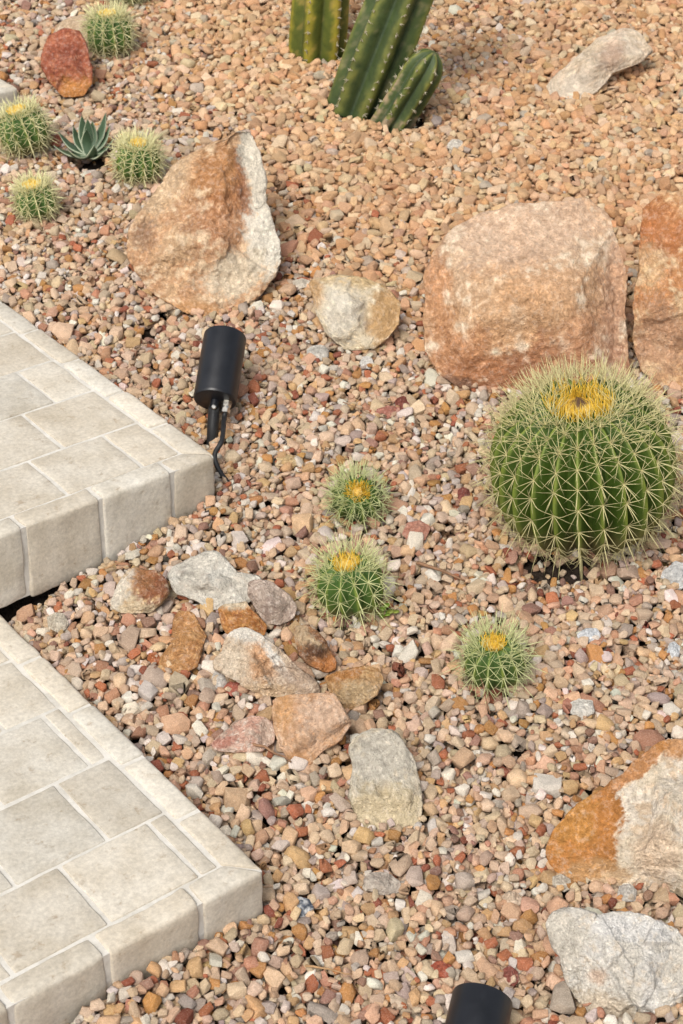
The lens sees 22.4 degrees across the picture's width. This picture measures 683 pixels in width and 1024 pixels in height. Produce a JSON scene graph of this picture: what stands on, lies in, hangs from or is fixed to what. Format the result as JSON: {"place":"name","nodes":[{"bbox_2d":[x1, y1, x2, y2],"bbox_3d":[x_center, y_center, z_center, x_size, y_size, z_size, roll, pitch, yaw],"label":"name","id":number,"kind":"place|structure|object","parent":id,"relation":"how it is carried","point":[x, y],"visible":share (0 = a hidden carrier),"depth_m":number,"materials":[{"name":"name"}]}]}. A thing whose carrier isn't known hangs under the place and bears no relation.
{"place":"outdoors","nodes":[
{"label":"outdoors","id":0,"kind":"place"},
{"bbox_2d":[0,0,682,1023],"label":"gravel","id":1,"kind":"structure","parent":0,"point":[616,150],"depth_m":2.39,"materials":[{"name":"beige gravel"}]},
{"bbox_2d":[0,91,60,162],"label":"barrel cactus","id":2,"kind":"object","parent":1,"relation":"on","point":[25,128],"visible":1,"depth_m":3.09,"materials":[{"name":"green plant"}]},
{"bbox_2d":[4,165,68,228],"bbox_3d":[-0.525,-0.533,2.954,0.120,0.116,0.119,1,33,0],"label":"barrel cactus","id":3,"kind":"object","parent":1,"relation":"on","point":[36,197],"visible":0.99,"depth_m":2.93,"materials":[{"name":"green plant"}]},
{"bbox_2d":[48,135,61,146],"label":"loose stone","id":4,"kind":"object","parent":1,"relation":"on","point":[57,137],"visible":0.75,"depth_m":3.14,"materials":[{"name":"brown stone"}]},
{"bbox_2d":[47,612,68,632],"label":"loose stone","id":5,"kind":"object","parent":1,"relation":"on","point":[57,622],"visible":1,"depth_m":2.24,"materials":[{"name":"beige stone"}]},
{"bbox_2d":[40,28,92,97],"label":"boulder","id":6,"kind":"object","parent":1,"relation":"on","point":[66,67],"visible":1,"depth_m":3.28,"materials":[{"name":"stone"}]},
{"bbox_2d":[53,14,91,49],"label":"boulder","id":7,"kind":"object","parent":1,"relation":"on","point":[73,22],"visible":0.25,"depth_m":3.42,"materials":[{"name":"stone"}]},
{"bbox_2d":[53,113,112,159],"bbox_3d":[-0.465,-0.673,3.099,0.108,0.076,0.060,1,33,0],"label":"agave","id":8,"kind":"object","parent":1,"relation":"on","point":[89,140],"visible":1,"depth_m":3.11,"materials":[{"name":"green plant"}]},
{"bbox_2d":[79,0,142,63],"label":"barrel cactus","id":9,"kind":"object","parent":1,"relation":"on","point":[110,30],"visible":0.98,"depth_m":3.37,"materials":[{"name":"green plant"}]},
{"bbox_2d":[104,560,123,568],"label":"twig","id":10,"kind":"object","parent":1,"relation":"on","point":[112,565],"visible":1,"depth_m":2.31,"materials":[{"name":"wood"}]},
{"bbox_2d":[108,0,148,7],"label":"barrel cactus","id":11,"kind":"object","parent":1,"relation":"on","point":[130,2],"visible":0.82,"depth_m":3.55,"materials":[{"name":"green plant"}]},
{"bbox_2d":[103,125,171,190],"bbox_3d":[-0.363,-0.617,3.049,0.136,0.130,0.137,1,33,0],"label":"barrel cactus","id":12,"kind":"object","parent":1,"relation":"on","point":[137,158],"visible":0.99,"depth_m":3.02,"materials":[{"name":"green plant"}]},
{"bbox_2d":[110,567,169,613],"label":"rock","id":13,"kind":"object","parent":1,"relation":"on","point":[139,590],"visible":1,"depth_m":2.25,"materials":[{"name":"stone"}]},
{"bbox_2d":[147,652,159,664],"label":"loose stone","id":14,"kind":"object","parent":1,"relation":"on","point":[150,659],"visible":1,"depth_m":2.20,"materials":[{"name":"orange stone"}]},
{"bbox_2d":[158,610,206,674],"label":"rock","id":15,"kind":"object","parent":1,"relation":"on","point":[183,651],"visible":1,"depth_m":2.21,"materials":[{"name":"stone"}]},
{"bbox_2d":[180,603,195,610],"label":"loose stone","id":16,"kind":"object","parent":1,"relation":"on","point":[184,608],"visible":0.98,"depth_m":2.27,"materials":[{"name":"stone"}]},
{"bbox_2d":[126,131,280,320],"bbox_3d":[-0.230,-0.464,2.813,0.251,0.260,0.252,-11,35,-18],"label":"boulder","id":17,"kind":"object","parent":1,"relation":"on","point":[202,234],"visible":0.98,"depth_m":2.79,"materials":[{"name":"stone"}]},
{"bbox_2d":[167,550,261,609],"bbox_3d":[-0.167,0.091,2.284,0.127,0.058,0.079,15,35,19],"label":"rock","id":18,"kind":"object","parent":1,"relation":"on","point":[216,577],"visible":0.91,"depth_m":2.28,"materials":[{"name":"stone"}]},
{"bbox_2d":[212,671,226,687],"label":"loose stone","id":19,"kind":"object","parent":1,"relation":"on","point":[221,680],"visible":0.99,"depth_m":2.17,"materials":[{"name":"white stone"}]},
{"bbox_2d":[194,325,245,481],"bbox_3d":[-0.179,-0.153,2.519,0.078,0.167,0.262,1,33,0],"label":"spotlight","id":20,"kind":"object","parent":1,"relation":"on","point":[217,384],"visible":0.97,"depth_m":2.53,"materials":[{"name":"black painted metal"},{"name":"glass"},{"name":"nickel steel"}]},
{"bbox_2d":[224,681,241,696],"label":"loose stone","id":21,"kind":"object","parent":1,"relation":"on","point":[233,686],"visible":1,"depth_m":2.16,"materials":[{"name":"red stone"}]},
{"bbox_2d":[218,601,266,634],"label":"rock","id":22,"kind":"object","parent":1,"relation":"on","point":[232,616],"visible":0.84,"depth_m":2.23,"materials":[{"name":"stone"}]},
{"bbox_2d":[211,715,274,752],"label":"rock","id":23,"kind":"object","parent":1,"relation":"on","point":[241,735],"visible":0.98,"depth_m":2.09,"materials":[{"name":"stone"}]},
{"bbox_2d":[257,347,272,356],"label":"loose stone","id":24,"kind":"object","parent":1,"relation":"on","point":[260,352],"visible":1,"depth_m":2.68,"materials":[{"name":"orange stone"}]},
{"bbox_2d":[213,627,319,696],"bbox_3d":[-0.090,0.195,2.164,0.138,0.072,0.066,15,35,19],"label":"rock","id":25,"kind":"object","parent":1,"relation":"on","point":[250,659],"visible":0.96,"depth_m":2.16,"materials":[{"name":"stone"}]},
{"bbox_2d":[247,579,296,624],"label":"rock","id":26,"kind":"object","parent":1,"relation":"on","point":[273,603],"visible":1,"depth_m":2.24,"materials":[{"name":"stone"}]},
{"bbox_2d":[252,743,291,762],"bbox_3d":[-0.085,0.288,2.077,0.060,0.008,0.006,19,37,25],"label":"twig","id":27,"kind":"object","parent":1,"relation":"on","point":[267,748],"visible":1,"depth_m":2.08,"materials":[{"name":"brown wood"}]},
{"bbox_2d":[276,454,302,466],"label":"loose stone","id":28,"kind":"object","parent":1,"relation":"on","point":[289,458],"visible":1,"depth_m":2.49,"materials":[{"name":"beige stone"}]},
{"bbox_2d":[292,278,309,289],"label":"loose stone","id":29,"kind":"object","parent":1,"relation":"on","point":[301,283],"visible":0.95,"depth_m":2.82,"materials":[{"name":"white stone"}]},
{"bbox_2d":[297,896,313,917],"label":"loose stone","id":30,"kind":"object","parent":1,"relation":"on","point":[305,905],"visible":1,"depth_m":1.92,"materials":[{"name":"grey stone"}]},
{"bbox_2d":[272,693,351,764],"bbox_3d":[-0.036,0.262,2.093,0.098,0.080,0.074,1,33,0],"label":"rock","id":31,"kind":"object","parent":1,"relation":"on","point":[310,728],"visible":0.98,"depth_m":2.08,"materials":[{"name":"stone"}]},
{"bbox_2d":[293,624,336,672],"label":"rock","id":32,"kind":"object","parent":1,"relation":"on","point":[314,650],"visible":1,"depth_m":2.18,"materials":[{"name":"stone"}]},
{"bbox_2d":[307,345,328,361],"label":"loose stone","id":33,"kind":"object","parent":1,"relation":"on","point":[319,351],"visible":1,"depth_m":2.68,"materials":[{"name":"white stone"}]},
{"bbox_2d":[286,0,351,64],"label":"columnar cactus","id":34,"kind":"object","parent":1,"relation":"on","point":[318,29],"visible":0.94,"depth_m":3.38,"materials":[{"name":"green plant"}]},
{"bbox_2d":[305,965,352,974],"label":"twig","id":35,"kind":"object","parent":1,"relation":"on","point":[314,966],"visible":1,"depth_m":1.85,"materials":[{"name":"wood"}]},
{"bbox_2d":[295,528,404,635],"bbox_3d":[0.009,0.093,2.261,0.155,0.149,0.164,1,33,0],"label":"barrel cactus","id":36,"kind":"object","parent":1,"relation":"on","point":[351,584],"visible":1,"depth_m":2.24,"materials":[{"name":"green plant"}]},
{"bbox_2d":[308,274,400,350],"bbox_3d":[0.019,-0.314,2.711,0.146,0.100,0.108,1,33,0],"label":"boulder","id":37,"kind":"object","parent":1,"relation":"on","point":[354,313],"visible":1,"depth_m":2.69,"materials":[{"name":"stone"}]},
{"bbox_2d":[325,665,383,710],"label":"rock","id":38,"kind":"object","parent":1,"relation":"on","point":[352,688],"visible":0.96,"depth_m":2.14,"materials":[{"name":"stone"}]},
{"bbox_2d":[314,453,400,534],"bbox_3d":[0.024,-0.017,2.402,0.131,0.138,0.136,1,33,0],"label":"barrel cactus","id":39,"kind":"object","parent":1,"relation":"on","point":[353,496],"visible":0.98,"depth_m":2.38,"materials":[{"name":"green plant"}]},
{"bbox_2d":[343,402,374,415],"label":"twig","id":40,"kind":"object","parent":1,"relation":"on","point":[358,408],"visible":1,"depth_m":2.57,"materials":[{"name":"brown wood"}]},
{"bbox_2d":[359,356,373,368],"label":"loose stone","id":41,"kind":"object","parent":1,"relation":"on","point":[365,360],"visible":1,"depth_m":2.67,"materials":[{"name":"white stone"}]},
{"bbox_2d":[363,602,399,618],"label":"weed","id":42,"kind":"object","parent":1,"relation":"on","point":[389,611],"visible":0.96,"depth_m":2.26,"materials":[{"name":"green plant"}]},
{"bbox_2d":[363,872,400,894],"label":"loose stone","id":43,"kind":"object","parent":1,"relation":"on","point":[384,883],"visible":1,"depth_m":1.94,"materials":[{"name":"beige stone"}]},
{"bbox_2d":[347,728,422,842],"bbox_3d":[0.052,0.324,2.041,0.090,0.097,0.120,1,33,0],"label":"rock","id":44,"kind":"object","parent":1,"relation":"on","point":[385,785],"visible":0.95,"depth_m":2.03,"materials":[{"name":"stone"}]},
{"bbox_2d":[327,0,446,133],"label":"columnar cactus","id":45,"kind":"object","parent":1,"relation":"on","point":[388,74],"visible":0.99,"depth_m":3.18,"materials":[{"name":"green plant"}]},
{"bbox_2d":[376,405,399,418],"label":"loose stone","id":46,"kind":"object","parent":1,"relation":"on","point":[387,411],"visible":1,"depth_m":2.58,"materials":[{"name":"stone"}]},
{"bbox_2d":[394,396,408,409],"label":"loose stone","id":47,"kind":"object","parent":1,"relation":"on","point":[400,401],"visible":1,"depth_m":2.59,"materials":[{"name":"red stone"}]},
{"bbox_2d":[402,520,430,540],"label":"loose stone","id":48,"kind":"object","parent":1,"relation":"on","point":[419,526],"visible":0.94,"depth_m":2.38,"materials":[{"name":"pink stone"}]},
{"bbox_2d":[416,561,464,581],"bbox_3d":[0.134,0.080,2.315,0.073,0.007,0.005,18,36,24],"label":"twig","id":49,"kind":"object","parent":1,"relation":"on","point":[434,568],"visible":1,"depth_m":2.31,"materials":[{"name":"brown wood"}]},
{"bbox_2d":[431,961,451,977],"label":"loose stone","id":50,"kind":"object","parent":1,"relation":"on","point":[441,967],"visible":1,"depth_m":1.87,"materials":[{"name":"stone"}]},
{"bbox_2d":[447,139,462,148],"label":"loose stone","id":51,"kind":"object","parent":1,"relation":"on","point":[456,143],"visible":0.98,"depth_m":3.16,"materials":[{"name":"white stone"}]},
{"bbox_2d":[457,487,469,500],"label":"loose stone","id":52,"kind":"object","parent":1,"relation":"on","point":[462,492],"visible":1,"depth_m":2.44,"materials":[{"name":"red stone"}]},
{"bbox_2d":[445,982,511,1023],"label":"spotlight","id":53,"kind":"object","parent":1,"relation":"on","point":[475,1003],"visible":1,"depth_m":1.78,"materials":[{"name":"black metal"}]},
{"bbox_2d":[480,678,490,712],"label":"twig","id":54,"kind":"object","parent":1,"relation":"on","point":[485,697],"visible":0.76,"depth_m":2.14,"materials":[{"name":"brown wood"}]},
{"bbox_2d":[483,688,502,703],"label":"loose stone","id":55,"kind":"object","parent":1,"relation":"on","point":[495,693],"visible":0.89,"depth_m":2.16,"materials":[{"name":"brown stone"}]},
{"bbox_2d":[442,604,548,709],"bbox_3d":[0.192,0.186,2.177,0.153,0.141,0.143,1,33,0],"label":"barrel cactus","id":56,"kind":"object","parent":1,"relation":"on","point":[492,660],"visible":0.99,"depth_m":2.15,"materials":[{"name":"green plant"}]},
{"bbox_2d":[503,965,518,985],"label":"loose stone","id":57,"kind":"object","parent":1,"relation":"on","point":[509,971],"visible":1,"depth_m":1.86,"materials":[{"name":"stone"}]},
{"bbox_2d":[501,890,521,906],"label":"loose stone","id":58,"kind":"object","parent":1,"relation":"on","point":[508,896],"visible":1,"depth_m":1.94,"materials":[{"name":"beige stone"}]},
{"bbox_2d":[422,197,630,395],"bbox_3d":[0.288,-0.338,2.682,0.326,0.273,0.268,1,33,0],"label":"boulder","id":59,"kind":"object","parent":1,"relation":"on","point":[510,289],"visible":0.84,"depth_m":2.62,"materials":[{"name":"stone"}]},
{"bbox_2d":[552,874,570,891],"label":"loose stone","id":60,"kind":"object","parent":1,"relation":"on","point":[561,879],"visible":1,"depth_m":1.95,"materials":[{"name":"beige stone"}]},
{"bbox_2d":[467,352,682,579],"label":"barrel cactus","id":61,"kind":"object","parent":1,"relation":"on","point":[581,465],"visible":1,"depth_m":2.28,"materials":[{"name":"green plant"}]},
{"bbox_2d":[570,699,594,719],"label":"loose stone","id":62,"kind":"object","parent":1,"relation":"on","point":[580,708],"visible":1,"depth_m":2.14,"materials":[{"name":"white stone"}]},
{"bbox_2d":[577,628,600,642],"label":"loose stone","id":63,"kind":"object","parent":1,"relation":"on","point":[589,632],"visible":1,"depth_m":2.24,"materials":[{"name":"grey stone"}]},
{"bbox_2d":[546,28,652,101],"bbox_3d":[0.492,-0.868,3.355,0.248,0.107,0.107,-20,39,-30],"label":"boulder","id":64,"kind":"object","parent":1,"relation":"on","point":[597,64],"visible":1,"depth_m":3.33,"materials":[{"name":"stone"}]},
{"bbox_2d":[545,738,682,892],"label":"boulder","id":65,"kind":"object","parent":1,"relation":"on","point":[626,826],"visible":0.91,"depth_m":1.96,"materials":[{"name":"stone"}]},
{"bbox_2d":[545,907,682,1023],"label":"boulder","id":66,"kind":"object","parent":1,"relation":"on","point":[618,964],"visible":0.94,"depth_m":1.85,"materials":[{"name":"stone"}]},
{"bbox_2d":[617,884,636,901],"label":"loose stone","id":67,"kind":"object","parent":1,"relation":"on","point":[625,890],"visible":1,"depth_m":1.95,"materials":[{"name":"white stone"}]},
{"bbox_2d":[632,190,682,393],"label":"boulder","id":68,"kind":"object","parent":1,"relation":"on","point":[657,338],"visible":0.97,"depth_m":2.64,"materials":[{"name":"stone"}]},
{"bbox_2d":[660,561,682,589],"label":"loose stone","id":69,"kind":"object","parent":1,"relation":"on","point":[672,572],"visible":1,"depth_m":2.32,"materials":[{"name":"grey stone"}]},
{"bbox_2d":[667,641,679,657],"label":"loose stone","id":70,"kind":"object","parent":1,"relation":"on","point":[673,649],"visible":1,"depth_m":2.22,"materials":[{"name":"grey stone"}]},
{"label":"ground","id":71,"kind":"structure","parent":0,"visible":0},
{"bbox_2d":[0,79,17,110],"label":"paved step","id":72,"kind":"object","parent":71,"relation":"on","point":[7,90],"visible":0.37,"depth_m":3.18,"materials":[{"name":"stone"}]},
{"bbox_2d":[0,300,214,607],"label":"paved step","id":73,"kind":"object","parent":71,"relation":"on","point":[96,468],"visible":0.94,"depth_m":2.37,"materials":[{"name":"stone"}]},
{"bbox_2d":[0,615,262,1023],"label":"paved step","id":74,"kind":"object","parent":71,"relation":"on","point":[122,857],"visible":0.95,"depth_m":1.90,"materials":[{"name":"stone"}]}
]}

